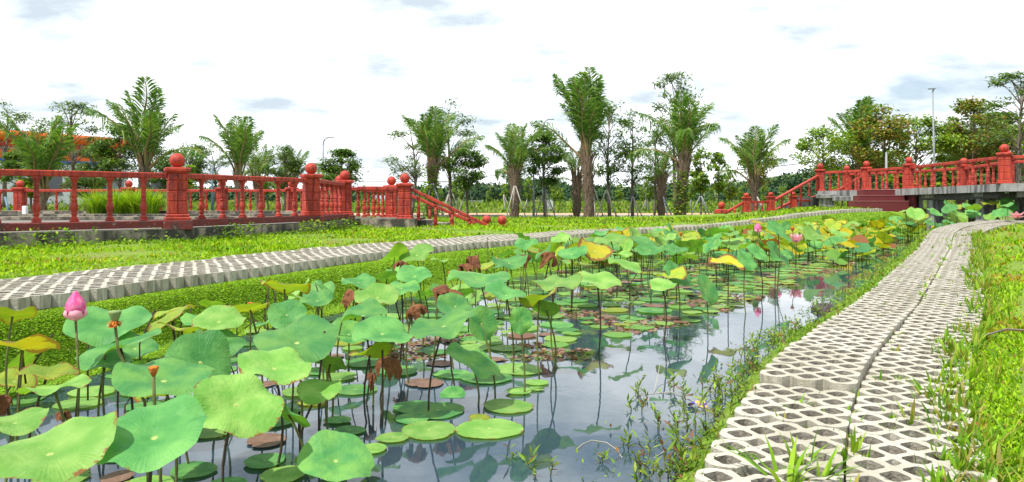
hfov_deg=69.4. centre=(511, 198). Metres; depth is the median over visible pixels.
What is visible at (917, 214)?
lotus leaf
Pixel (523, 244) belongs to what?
lotus leaf
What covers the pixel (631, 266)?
lotus leaf
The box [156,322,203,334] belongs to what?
lotus leaf
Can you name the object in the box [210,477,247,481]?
lily pad
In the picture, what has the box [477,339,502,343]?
lily pad
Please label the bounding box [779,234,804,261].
lotus leaf
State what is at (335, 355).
dead leaf
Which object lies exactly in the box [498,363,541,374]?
lily pad
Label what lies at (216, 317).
lotus leaf
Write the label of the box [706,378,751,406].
shore weed
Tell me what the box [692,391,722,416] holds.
shore weed
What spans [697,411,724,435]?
shore weed
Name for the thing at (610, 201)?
tree support
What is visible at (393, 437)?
lily pad
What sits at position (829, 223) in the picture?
lotus leaf
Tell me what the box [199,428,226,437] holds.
lily pad
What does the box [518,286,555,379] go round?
lotus leaf
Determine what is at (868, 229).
lotus leaf
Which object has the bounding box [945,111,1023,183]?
tree
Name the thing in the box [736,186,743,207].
sapling
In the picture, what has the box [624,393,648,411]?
shore weed
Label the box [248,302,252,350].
seed pod
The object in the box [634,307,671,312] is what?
lily pad
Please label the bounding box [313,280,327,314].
lotus leaf
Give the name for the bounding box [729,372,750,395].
shore weed
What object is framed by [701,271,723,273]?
lily pad
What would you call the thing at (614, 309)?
lily pad
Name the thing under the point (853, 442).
grass tuft
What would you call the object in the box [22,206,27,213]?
marker post
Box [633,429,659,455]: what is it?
shore weed
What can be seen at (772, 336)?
shore weed
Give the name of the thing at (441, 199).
sapling
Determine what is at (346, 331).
lotus leaf
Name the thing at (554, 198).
sapling
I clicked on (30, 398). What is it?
lily pad
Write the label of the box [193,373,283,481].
lotus leaf
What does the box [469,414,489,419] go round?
lily pad
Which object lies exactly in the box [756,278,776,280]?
lily pad
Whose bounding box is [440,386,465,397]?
lily pad
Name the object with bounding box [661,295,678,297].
lily pad
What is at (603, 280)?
lotus leaf
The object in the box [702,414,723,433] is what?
shore weed
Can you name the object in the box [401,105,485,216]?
palm tree
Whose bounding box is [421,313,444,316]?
lily pad
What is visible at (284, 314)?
lotus leaf
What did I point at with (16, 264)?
lawn grass
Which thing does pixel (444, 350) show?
bare stalk
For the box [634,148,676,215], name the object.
palm tree
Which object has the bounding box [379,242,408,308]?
lotus leaf
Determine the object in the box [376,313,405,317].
lily pad
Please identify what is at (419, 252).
lotus leaf
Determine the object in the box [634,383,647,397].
shore weed
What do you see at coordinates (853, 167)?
tree
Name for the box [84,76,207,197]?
palm tree
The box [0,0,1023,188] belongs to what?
sky
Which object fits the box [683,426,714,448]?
shore weed
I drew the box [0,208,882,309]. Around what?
paver path
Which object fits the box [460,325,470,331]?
lily pad
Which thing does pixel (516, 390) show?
lily pad
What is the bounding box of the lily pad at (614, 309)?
[601,307,628,311]
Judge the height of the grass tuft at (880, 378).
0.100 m
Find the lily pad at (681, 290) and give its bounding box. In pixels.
[669,290,692,291]
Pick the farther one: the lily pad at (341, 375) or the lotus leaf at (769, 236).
the lotus leaf at (769, 236)
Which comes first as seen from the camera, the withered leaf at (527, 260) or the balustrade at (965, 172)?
the withered leaf at (527, 260)
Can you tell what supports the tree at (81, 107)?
on the ground at (1016, 266)
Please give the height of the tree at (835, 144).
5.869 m
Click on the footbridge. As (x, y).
(895, 200)
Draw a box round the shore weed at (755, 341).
[744,332,783,354]
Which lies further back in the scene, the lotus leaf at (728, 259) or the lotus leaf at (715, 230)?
the lotus leaf at (715, 230)
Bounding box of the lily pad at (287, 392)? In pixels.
[281,387,297,395]
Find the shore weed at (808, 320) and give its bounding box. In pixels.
[793,314,813,328]
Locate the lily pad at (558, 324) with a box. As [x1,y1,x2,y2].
[539,321,573,327]
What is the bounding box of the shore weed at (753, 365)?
[741,360,761,374]
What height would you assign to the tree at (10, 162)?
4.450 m
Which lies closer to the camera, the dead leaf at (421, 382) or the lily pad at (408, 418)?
the lily pad at (408, 418)
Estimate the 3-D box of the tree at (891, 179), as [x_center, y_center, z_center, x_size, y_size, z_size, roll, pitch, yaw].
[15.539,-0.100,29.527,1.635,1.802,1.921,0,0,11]
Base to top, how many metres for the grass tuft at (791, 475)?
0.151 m
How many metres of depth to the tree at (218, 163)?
64.66 m
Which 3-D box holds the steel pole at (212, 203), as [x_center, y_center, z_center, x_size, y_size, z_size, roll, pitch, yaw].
[-16.215,-0.192,40.000,0.156,2.877,0.159,0,0,0]
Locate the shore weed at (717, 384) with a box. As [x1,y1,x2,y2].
[710,359,742,392]
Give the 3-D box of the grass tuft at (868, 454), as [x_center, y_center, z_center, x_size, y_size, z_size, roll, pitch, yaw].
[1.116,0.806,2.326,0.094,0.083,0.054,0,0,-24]
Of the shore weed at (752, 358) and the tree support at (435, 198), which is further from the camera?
the tree support at (435, 198)
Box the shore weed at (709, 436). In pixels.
[706,425,721,440]
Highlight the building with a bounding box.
[0,130,166,207]
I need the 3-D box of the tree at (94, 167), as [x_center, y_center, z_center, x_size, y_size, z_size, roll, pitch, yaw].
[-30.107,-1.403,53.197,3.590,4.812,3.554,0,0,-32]
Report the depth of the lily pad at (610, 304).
6.38 m
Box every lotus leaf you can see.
[0,306,36,414]
[0,333,59,440]
[0,367,37,394]
[0,407,48,481]
[0,411,116,481]
[8,350,37,397]
[15,362,78,437]
[16,373,91,421]
[63,305,151,415]
[75,327,161,409]
[79,349,133,416]
[96,393,206,481]
[111,357,214,481]
[121,337,158,357]
[133,360,147,402]
[133,394,166,402]
[149,306,191,397]
[153,304,195,342]
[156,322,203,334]
[165,330,230,463]
[180,313,196,324]
[192,305,246,332]
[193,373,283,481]
[195,329,246,432]
[198,299,222,307]
[231,302,268,382]
[237,347,311,466]
[252,320,274,329]
[253,314,337,428]
[260,279,310,300]
[267,299,306,410]
[281,401,310,447]
[286,293,300,299]
[288,278,308,303]
[297,379,341,437]
[297,429,374,481]
[299,289,333,380]
[303,281,335,313]
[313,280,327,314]
[315,355,346,428]
[329,375,333,415]
[332,318,368,368]
[340,297,387,402]
[341,273,375,319]
[346,342,393,421]
[347,303,361,321]
[352,315,412,425]
[354,283,399,356]
[375,270,396,315]
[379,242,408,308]
[382,295,403,357]
[386,265,414,302]
[389,280,419,363]
[396,265,431,347]
[399,243,433,300]
[408,309,474,410]
[416,290,432,318]
[430,257,454,284]
[430,283,439,314]
[436,292,472,385]
[445,342,499,404]
[447,270,512,352]
[451,283,472,299]
[457,288,474,296]
[469,305,496,398]
[471,290,482,305]
[480,257,498,289]
[483,292,498,316]
[485,281,525,374]
[491,254,527,307]
[493,265,503,309]
[497,249,515,284]
[509,307,531,394]
[514,238,537,290]
[514,249,531,291]
[516,233,529,276]
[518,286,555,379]
[527,247,539,288]
[528,251,540,277]
[530,272,581,361]
[532,300,560,372]
[535,241,554,291]
[541,242,560,277]
[551,232,571,265]
[555,246,564,275]
[556,245,586,310]
[557,259,581,268]
[564,242,577,275]
[567,259,597,298]
[568,243,580,273]
[578,238,613,306]
[578,270,621,353]
[585,237,598,267]
[594,229,610,235]
[594,233,627,277]
[606,243,619,275]
[607,230,622,258]
[608,255,627,278]
[608,257,642,318]
[612,250,632,295]
[618,236,632,260]
[622,227,629,235]
[629,226,642,260]
[629,236,656,287]
[636,243,663,297]
[647,230,659,262]
[649,246,664,290]
[649,277,676,342]
[653,228,664,259]
[655,235,667,259]
[656,265,686,320]
[661,224,673,259]
[662,233,675,242]
[662,252,684,287]
[663,229,679,241]
[663,244,687,300]
[663,260,691,320]
[667,222,675,256]
[671,255,684,264]
[673,241,690,265]
[681,236,698,240]
[683,231,700,238]
[688,239,704,274]
[697,274,718,329]
[702,233,721,282]
[705,227,729,248]
[705,237,721,274]
[708,254,745,305]
[712,251,727,280]
[719,225,733,230]
[720,230,741,243]
[720,231,739,252]
[722,236,744,269]
[727,242,746,270]
[728,244,739,269]
[737,250,756,313]
[738,242,756,250]
[745,230,764,240]
[746,243,767,300]
[748,229,765,259]
[748,234,759,239]
[750,220,766,225]
[752,226,763,260]
[762,235,774,238]
[766,241,789,290]
[767,220,791,294]
[777,243,791,250]
[777,250,791,282]
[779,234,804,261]
[780,221,790,229]
[793,224,803,229]
[803,225,824,262]
[805,239,822,257]
[821,234,834,250]
[822,215,835,220]
[823,218,841,235]
[823,235,847,252]
[829,228,852,246]
[851,224,862,258]
[866,227,875,235]
[870,220,884,228]
[876,232,893,243]
[889,216,902,238]
[897,216,914,243]
[898,218,914,239]
[906,207,925,229]
[911,225,926,233]
[915,214,928,235]
[924,220,936,224]
[930,208,942,227]
[941,204,957,213]
[952,210,967,221]
[964,213,980,221]
[965,204,981,217]
[965,209,978,218]
[981,200,998,211]
[983,213,995,219]
[992,208,1011,219]
[1000,198,1017,219]
[1001,202,1013,215]
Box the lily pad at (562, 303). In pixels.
[549,301,570,304]
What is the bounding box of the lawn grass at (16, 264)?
[0,205,871,278]
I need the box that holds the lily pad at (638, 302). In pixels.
[627,301,645,303]
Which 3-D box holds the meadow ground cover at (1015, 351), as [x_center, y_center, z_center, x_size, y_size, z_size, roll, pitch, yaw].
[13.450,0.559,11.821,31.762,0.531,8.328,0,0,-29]
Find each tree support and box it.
[423,183,443,216]
[441,189,459,216]
[459,190,477,216]
[506,186,525,217]
[535,189,555,216]
[583,188,603,216]
[596,191,616,216]
[628,196,641,215]
[663,197,671,215]
[691,196,709,214]
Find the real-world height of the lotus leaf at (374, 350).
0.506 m
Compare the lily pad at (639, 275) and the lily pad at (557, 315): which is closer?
the lily pad at (557, 315)
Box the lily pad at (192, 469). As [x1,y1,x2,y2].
[170,461,217,478]
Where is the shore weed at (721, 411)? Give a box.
[715,398,734,417]
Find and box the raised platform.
[0,211,459,246]
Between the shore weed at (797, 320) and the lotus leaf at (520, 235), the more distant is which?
the lotus leaf at (520, 235)
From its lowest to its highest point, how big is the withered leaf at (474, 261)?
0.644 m
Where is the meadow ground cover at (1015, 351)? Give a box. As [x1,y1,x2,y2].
[944,222,1023,481]
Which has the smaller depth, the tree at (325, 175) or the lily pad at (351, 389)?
the lily pad at (351, 389)
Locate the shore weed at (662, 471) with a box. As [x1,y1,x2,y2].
[652,438,688,479]
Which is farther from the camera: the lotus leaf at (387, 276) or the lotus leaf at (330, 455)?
the lotus leaf at (387, 276)
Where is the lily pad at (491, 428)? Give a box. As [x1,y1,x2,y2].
[455,418,523,438]
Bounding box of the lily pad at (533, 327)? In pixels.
[508,325,538,330]
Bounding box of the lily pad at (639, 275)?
[629,274,653,276]
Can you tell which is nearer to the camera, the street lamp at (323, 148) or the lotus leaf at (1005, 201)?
the lotus leaf at (1005, 201)
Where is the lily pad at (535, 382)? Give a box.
[526,379,548,384]
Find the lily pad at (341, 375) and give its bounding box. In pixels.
[320,372,356,380]
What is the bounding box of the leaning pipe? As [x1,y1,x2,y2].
[4,197,9,210]
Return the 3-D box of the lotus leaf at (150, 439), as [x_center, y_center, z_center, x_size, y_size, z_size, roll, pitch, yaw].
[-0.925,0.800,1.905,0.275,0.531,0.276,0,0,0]
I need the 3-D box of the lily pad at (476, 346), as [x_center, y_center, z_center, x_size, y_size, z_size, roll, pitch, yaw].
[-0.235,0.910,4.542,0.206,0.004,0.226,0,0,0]
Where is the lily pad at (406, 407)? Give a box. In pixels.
[393,400,433,412]
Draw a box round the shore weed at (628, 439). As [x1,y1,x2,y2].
[616,428,636,447]
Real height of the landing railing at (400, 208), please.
0.886 m
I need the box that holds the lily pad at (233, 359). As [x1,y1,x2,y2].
[230,357,237,361]
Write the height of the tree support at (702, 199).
1.202 m
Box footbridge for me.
[816,183,1023,231]
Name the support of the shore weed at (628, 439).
in the water
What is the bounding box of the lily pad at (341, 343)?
[335,341,361,345]
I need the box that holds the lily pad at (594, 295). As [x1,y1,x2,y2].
[585,294,610,296]
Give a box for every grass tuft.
[715,433,827,481]
[771,445,864,479]
[779,429,828,465]
[782,394,816,407]
[842,427,866,454]
[856,445,870,457]
[871,370,885,380]
[904,375,952,396]
[916,425,971,440]
[923,337,980,352]
[930,431,975,448]
[932,393,951,411]
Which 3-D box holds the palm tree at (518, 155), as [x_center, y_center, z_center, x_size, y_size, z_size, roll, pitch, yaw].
[-0.068,-1.364,35.874,3.632,4.789,2.760,0,0,42]
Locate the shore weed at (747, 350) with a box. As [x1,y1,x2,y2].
[737,338,758,363]
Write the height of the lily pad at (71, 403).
0.003 m
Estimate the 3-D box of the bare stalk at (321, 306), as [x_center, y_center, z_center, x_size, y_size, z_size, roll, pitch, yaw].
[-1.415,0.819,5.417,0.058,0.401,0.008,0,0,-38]
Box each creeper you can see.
[421,164,440,216]
[669,170,689,214]
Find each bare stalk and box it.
[17,352,26,399]
[32,333,53,393]
[75,396,76,416]
[87,345,88,399]
[117,391,119,417]
[124,397,148,413]
[139,309,155,359]
[264,289,275,328]
[298,411,300,451]
[315,284,322,317]
[318,331,325,430]
[444,339,447,360]
[572,260,572,307]
[702,248,716,286]
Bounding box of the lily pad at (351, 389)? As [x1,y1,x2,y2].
[339,384,377,394]
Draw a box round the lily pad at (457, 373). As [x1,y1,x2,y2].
[433,369,469,377]
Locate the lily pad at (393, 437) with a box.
[375,432,408,441]
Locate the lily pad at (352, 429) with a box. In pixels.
[334,425,365,433]
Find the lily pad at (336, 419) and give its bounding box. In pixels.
[323,416,350,422]
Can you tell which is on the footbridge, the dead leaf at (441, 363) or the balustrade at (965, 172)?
the balustrade at (965, 172)
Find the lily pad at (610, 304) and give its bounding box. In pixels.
[602,303,621,305]
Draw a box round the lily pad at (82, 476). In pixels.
[31,469,91,481]
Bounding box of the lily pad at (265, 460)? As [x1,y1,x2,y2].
[243,453,284,467]
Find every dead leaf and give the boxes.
[100,470,134,481]
[247,433,285,446]
[263,381,274,386]
[331,354,344,356]
[405,378,443,386]
[411,341,427,344]
[426,360,449,365]
[492,357,504,360]
[538,332,555,335]
[597,315,614,317]
[604,287,623,290]
[642,304,663,306]
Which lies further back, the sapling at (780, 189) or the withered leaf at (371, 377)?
the sapling at (780, 189)
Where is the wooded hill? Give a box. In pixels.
[135,173,1022,203]
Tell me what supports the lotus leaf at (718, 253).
on the water
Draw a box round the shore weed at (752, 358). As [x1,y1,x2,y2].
[743,348,760,372]
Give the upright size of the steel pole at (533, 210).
2.904 m
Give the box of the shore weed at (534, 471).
[524,453,560,477]
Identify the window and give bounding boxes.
[49,177,61,193]
[151,180,166,194]
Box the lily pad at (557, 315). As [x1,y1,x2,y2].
[533,313,563,318]
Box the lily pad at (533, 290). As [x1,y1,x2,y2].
[523,289,546,291]
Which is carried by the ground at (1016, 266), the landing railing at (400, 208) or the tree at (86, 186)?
the tree at (86, 186)
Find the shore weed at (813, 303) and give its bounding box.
[809,298,825,315]
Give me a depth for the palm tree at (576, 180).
38.76 m
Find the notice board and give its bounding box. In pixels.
[545,200,552,214]
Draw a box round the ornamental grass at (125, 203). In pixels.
[53,186,166,213]
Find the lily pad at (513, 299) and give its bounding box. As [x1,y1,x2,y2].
[497,297,518,300]
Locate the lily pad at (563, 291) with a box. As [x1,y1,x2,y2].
[556,290,570,292]
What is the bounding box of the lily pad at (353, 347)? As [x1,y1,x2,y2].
[342,346,362,349]
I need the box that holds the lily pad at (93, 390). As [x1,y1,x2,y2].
[67,385,114,396]
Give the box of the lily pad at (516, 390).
[506,387,530,393]
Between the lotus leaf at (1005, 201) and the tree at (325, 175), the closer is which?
the lotus leaf at (1005, 201)
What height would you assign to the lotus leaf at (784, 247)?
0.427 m
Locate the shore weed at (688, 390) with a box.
[675,383,694,399]
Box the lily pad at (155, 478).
[125,475,173,481]
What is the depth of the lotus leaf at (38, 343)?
2.73 m
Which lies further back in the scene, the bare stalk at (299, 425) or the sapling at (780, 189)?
the sapling at (780, 189)
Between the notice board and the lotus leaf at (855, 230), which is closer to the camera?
the lotus leaf at (855, 230)
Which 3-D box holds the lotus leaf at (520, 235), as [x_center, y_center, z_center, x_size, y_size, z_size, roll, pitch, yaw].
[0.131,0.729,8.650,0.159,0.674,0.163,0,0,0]
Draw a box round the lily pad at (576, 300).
[562,298,587,301]
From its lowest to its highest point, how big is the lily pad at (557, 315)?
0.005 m
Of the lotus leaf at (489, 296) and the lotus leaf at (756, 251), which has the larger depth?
the lotus leaf at (756, 251)
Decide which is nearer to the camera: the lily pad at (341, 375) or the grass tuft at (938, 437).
the grass tuft at (938, 437)
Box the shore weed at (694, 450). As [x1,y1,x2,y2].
[676,438,710,460]
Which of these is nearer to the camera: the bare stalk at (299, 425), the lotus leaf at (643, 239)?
the bare stalk at (299, 425)
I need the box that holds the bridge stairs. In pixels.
[776,197,818,208]
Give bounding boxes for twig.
[577,440,622,457]
[983,328,1023,335]
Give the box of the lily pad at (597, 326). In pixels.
[590,325,608,327]
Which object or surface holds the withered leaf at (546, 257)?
on the water
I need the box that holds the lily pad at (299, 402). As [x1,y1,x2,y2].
[297,399,324,405]
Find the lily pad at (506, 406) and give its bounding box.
[483,399,533,413]
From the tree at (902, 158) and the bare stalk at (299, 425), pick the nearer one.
the bare stalk at (299, 425)
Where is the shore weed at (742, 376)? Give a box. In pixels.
[725,355,750,383]
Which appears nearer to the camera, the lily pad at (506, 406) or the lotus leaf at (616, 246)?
the lily pad at (506, 406)
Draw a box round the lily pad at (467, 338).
[461,336,477,340]
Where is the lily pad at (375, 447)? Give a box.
[365,443,386,452]
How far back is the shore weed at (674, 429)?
2.70 m
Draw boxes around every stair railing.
[397,190,490,224]
[411,187,506,226]
[714,175,861,213]
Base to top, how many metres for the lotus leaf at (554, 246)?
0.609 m
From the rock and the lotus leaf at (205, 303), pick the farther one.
the rock
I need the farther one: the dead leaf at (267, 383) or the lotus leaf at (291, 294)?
the lotus leaf at (291, 294)
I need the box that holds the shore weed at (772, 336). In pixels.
[766,329,783,345]
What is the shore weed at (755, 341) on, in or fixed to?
in the water
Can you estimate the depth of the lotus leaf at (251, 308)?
3.21 m
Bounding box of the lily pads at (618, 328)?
[361,239,913,360]
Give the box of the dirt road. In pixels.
[354,213,713,214]
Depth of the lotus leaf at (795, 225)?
14.09 m
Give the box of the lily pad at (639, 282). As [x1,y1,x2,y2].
[631,282,647,283]
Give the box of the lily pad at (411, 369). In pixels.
[380,365,417,374]
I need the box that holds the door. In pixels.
[106,180,123,196]
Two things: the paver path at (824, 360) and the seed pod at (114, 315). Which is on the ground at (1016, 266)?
the paver path at (824, 360)
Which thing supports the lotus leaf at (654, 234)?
on the water
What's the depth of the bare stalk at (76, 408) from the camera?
2.63 m
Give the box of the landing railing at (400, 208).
[351,173,413,218]
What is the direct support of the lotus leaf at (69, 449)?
on the water
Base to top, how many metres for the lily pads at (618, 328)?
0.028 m
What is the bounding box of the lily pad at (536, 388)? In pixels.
[529,386,544,390]
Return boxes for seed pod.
[108,310,148,481]
[148,366,161,481]
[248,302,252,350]
[790,227,795,267]
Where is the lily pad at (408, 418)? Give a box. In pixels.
[395,413,428,423]
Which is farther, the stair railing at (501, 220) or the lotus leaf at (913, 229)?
the lotus leaf at (913, 229)
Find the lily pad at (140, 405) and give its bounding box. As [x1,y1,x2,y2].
[123,401,160,409]
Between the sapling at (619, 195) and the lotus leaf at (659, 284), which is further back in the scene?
the sapling at (619, 195)
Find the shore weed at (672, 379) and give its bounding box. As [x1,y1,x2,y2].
[663,370,678,390]
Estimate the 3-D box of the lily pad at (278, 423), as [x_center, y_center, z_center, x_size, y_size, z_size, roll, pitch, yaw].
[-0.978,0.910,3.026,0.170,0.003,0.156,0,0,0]
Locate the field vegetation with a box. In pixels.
[1,195,1013,224]
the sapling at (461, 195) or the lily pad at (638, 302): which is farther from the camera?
the sapling at (461, 195)
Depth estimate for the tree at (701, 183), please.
38.24 m
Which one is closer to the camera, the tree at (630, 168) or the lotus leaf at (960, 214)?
the lotus leaf at (960, 214)
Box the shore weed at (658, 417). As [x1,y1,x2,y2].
[650,403,683,428]
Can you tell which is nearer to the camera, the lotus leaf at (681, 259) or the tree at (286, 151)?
the lotus leaf at (681, 259)
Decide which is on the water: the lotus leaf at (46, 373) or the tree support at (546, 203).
the lotus leaf at (46, 373)
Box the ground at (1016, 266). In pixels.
[0,204,1023,481]
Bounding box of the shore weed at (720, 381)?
[711,372,733,397]
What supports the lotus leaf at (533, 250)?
on the water
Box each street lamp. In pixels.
[322,137,333,172]
[542,119,553,207]
[928,88,935,181]
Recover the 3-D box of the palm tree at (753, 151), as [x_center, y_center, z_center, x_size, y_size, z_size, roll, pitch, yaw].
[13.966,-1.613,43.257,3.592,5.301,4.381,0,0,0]
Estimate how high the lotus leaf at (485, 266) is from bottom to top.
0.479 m
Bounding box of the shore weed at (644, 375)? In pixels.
[629,374,645,393]
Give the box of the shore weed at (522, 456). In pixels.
[501,443,539,461]
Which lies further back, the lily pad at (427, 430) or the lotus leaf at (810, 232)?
the lotus leaf at (810, 232)
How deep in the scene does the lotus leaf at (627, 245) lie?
9.63 m
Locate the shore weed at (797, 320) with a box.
[781,315,800,330]
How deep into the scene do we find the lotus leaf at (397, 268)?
6.57 m
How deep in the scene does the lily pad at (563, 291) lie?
7.30 m
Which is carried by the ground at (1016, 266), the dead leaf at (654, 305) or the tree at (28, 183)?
the tree at (28, 183)
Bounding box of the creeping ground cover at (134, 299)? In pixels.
[0,211,920,397]
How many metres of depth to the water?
3.44 m
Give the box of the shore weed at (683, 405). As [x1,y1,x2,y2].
[669,388,706,433]
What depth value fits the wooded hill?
148.65 m
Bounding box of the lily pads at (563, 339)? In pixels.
[244,244,903,347]
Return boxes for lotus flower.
[63,291,87,416]
[754,223,761,264]
[790,233,802,264]
[1009,211,1023,218]
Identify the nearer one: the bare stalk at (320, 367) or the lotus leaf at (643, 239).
the bare stalk at (320, 367)
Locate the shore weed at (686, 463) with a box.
[674,452,704,472]
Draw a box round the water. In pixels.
[0,235,919,481]
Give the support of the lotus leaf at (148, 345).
on the water
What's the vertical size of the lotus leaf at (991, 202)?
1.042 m
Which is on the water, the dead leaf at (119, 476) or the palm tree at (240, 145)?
the dead leaf at (119, 476)
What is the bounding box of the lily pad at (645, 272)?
[642,271,659,273]
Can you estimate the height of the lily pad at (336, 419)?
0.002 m
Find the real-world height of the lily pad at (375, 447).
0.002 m
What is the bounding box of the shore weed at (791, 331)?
[780,322,799,341]
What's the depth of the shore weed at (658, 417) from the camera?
2.95 m
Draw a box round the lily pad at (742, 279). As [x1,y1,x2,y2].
[730,278,753,280]
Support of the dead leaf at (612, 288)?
on the water
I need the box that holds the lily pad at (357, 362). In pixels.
[345,357,378,366]
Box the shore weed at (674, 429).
[663,415,698,453]
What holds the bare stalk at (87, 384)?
in the water
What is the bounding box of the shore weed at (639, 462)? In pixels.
[631,450,650,472]
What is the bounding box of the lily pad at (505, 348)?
[491,345,521,350]
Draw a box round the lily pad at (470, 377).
[460,372,512,383]
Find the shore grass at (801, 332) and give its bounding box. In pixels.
[576,222,964,481]
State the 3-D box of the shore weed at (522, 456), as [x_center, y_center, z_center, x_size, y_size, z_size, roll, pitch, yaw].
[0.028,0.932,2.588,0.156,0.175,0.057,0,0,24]
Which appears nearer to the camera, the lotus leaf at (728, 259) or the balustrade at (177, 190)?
the lotus leaf at (728, 259)
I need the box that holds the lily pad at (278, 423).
[274,416,290,426]
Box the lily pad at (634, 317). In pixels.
[617,315,646,320]
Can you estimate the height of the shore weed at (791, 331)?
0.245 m
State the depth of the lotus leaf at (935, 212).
14.71 m
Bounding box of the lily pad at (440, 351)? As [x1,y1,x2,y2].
[425,349,443,353]
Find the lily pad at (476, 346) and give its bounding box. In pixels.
[461,343,486,349]
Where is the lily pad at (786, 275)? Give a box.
[770,274,796,276]
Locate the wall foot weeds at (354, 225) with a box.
[0,216,378,250]
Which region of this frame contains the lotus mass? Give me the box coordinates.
[572,217,1021,267]
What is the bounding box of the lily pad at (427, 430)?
[402,421,454,439]
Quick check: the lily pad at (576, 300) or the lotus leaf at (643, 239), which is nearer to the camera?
the lily pad at (576, 300)
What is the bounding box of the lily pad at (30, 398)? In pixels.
[10,394,45,404]
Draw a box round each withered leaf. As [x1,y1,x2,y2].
[0,394,12,439]
[55,411,71,422]
[336,289,357,371]
[366,368,376,405]
[375,356,402,411]
[392,261,408,324]
[405,302,427,382]
[432,284,448,370]
[448,289,464,368]
[458,263,474,291]
[466,255,480,307]
[521,254,530,309]
[538,252,557,294]
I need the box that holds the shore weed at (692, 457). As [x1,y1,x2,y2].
[666,443,700,471]
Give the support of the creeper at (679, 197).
attached to the palm tree at (684, 131)
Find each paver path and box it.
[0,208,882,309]
[695,220,1023,481]
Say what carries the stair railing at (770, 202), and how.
on the ground at (1016, 266)
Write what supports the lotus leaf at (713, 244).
on the water
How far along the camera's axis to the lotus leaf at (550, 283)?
4.16 m
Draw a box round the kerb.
[354,214,696,216]
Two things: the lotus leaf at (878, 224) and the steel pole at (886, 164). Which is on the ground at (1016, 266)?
the steel pole at (886, 164)
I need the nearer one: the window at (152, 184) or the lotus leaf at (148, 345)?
the lotus leaf at (148, 345)
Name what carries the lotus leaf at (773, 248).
on the water
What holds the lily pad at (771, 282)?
on the water
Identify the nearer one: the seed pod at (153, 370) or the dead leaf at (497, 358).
the seed pod at (153, 370)
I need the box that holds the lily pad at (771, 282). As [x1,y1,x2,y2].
[763,281,780,283]
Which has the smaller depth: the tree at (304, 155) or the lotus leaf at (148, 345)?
the lotus leaf at (148, 345)
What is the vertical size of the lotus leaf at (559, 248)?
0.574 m
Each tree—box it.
[0,99,47,210]
[0,113,106,210]
[0,149,32,186]
[13,166,33,210]
[22,100,114,210]
[60,169,106,210]
[64,146,116,194]
[82,124,154,193]
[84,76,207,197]
[149,146,183,206]
[164,164,196,195]
[178,142,217,209]
[189,144,230,204]
[199,114,273,210]
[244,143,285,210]
[261,166,276,210]
[265,144,307,210]
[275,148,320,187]
[314,168,354,186]
[316,148,368,186]
[378,120,426,214]
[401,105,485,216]
[432,96,483,216]
[443,140,490,214]
[484,122,551,217]
[502,128,528,184]
[521,131,570,216]
[530,66,612,216]
[551,144,600,216]
[591,100,633,215]
[609,108,654,216]
[626,90,723,214]
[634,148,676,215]
[637,127,671,214]
[643,71,705,214]
[689,146,716,214]
[709,151,730,208]
[714,124,790,210]
[722,171,738,208]
[736,139,780,187]
[789,124,858,198]
[827,95,896,189]
[828,165,851,206]
[836,126,855,189]
[841,103,918,188]
[877,149,913,187]
[878,174,915,188]
[888,114,972,179]
[914,166,956,187]
[929,167,985,211]
[930,150,983,178]
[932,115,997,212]
[942,96,1013,173]
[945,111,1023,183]
[963,71,1023,182]
[967,128,1023,181]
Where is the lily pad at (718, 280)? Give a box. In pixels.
[710,279,727,281]
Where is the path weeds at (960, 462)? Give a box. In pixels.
[701,229,1022,481]
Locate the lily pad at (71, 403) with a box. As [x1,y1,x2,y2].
[52,397,101,408]
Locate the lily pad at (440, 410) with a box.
[412,402,464,418]
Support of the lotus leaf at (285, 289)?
on the water
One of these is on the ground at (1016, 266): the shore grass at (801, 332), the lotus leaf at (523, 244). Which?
the shore grass at (801, 332)
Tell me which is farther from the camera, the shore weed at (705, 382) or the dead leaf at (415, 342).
the dead leaf at (415, 342)
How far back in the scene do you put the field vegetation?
55.27 m
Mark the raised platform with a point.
(104, 235)
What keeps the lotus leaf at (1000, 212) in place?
on the water
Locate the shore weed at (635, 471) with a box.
[629,456,661,481]
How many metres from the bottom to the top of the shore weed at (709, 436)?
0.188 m
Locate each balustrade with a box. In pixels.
[0,153,354,231]
[815,144,1023,190]
[842,151,1023,189]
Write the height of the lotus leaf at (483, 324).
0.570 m
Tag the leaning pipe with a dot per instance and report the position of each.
(6, 202)
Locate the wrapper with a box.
[687,400,707,407]
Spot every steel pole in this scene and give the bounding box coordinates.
[211,169,213,210]
[532,174,534,216]
[885,152,887,186]
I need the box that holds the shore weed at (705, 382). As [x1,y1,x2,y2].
[697,372,715,391]
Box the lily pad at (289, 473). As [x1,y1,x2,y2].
[259,465,304,481]
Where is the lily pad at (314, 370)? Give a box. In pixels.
[310,367,325,374]
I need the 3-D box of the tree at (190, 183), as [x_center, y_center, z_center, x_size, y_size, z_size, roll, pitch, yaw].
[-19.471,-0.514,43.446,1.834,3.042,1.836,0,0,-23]
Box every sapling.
[438,189,443,201]
[452,182,459,201]
[458,188,464,199]
[486,190,491,202]
[499,183,508,207]
[523,176,532,211]
[549,183,559,212]
[558,187,564,208]
[615,184,623,200]
[639,187,644,200]
[642,173,653,209]
[688,178,695,209]
[707,188,713,203]
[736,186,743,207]
[761,185,768,200]
[777,187,785,200]
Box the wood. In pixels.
[134,162,1023,202]
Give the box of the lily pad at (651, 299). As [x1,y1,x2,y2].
[637,297,668,300]
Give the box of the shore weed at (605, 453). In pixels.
[595,448,610,462]
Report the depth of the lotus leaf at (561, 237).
9.18 m

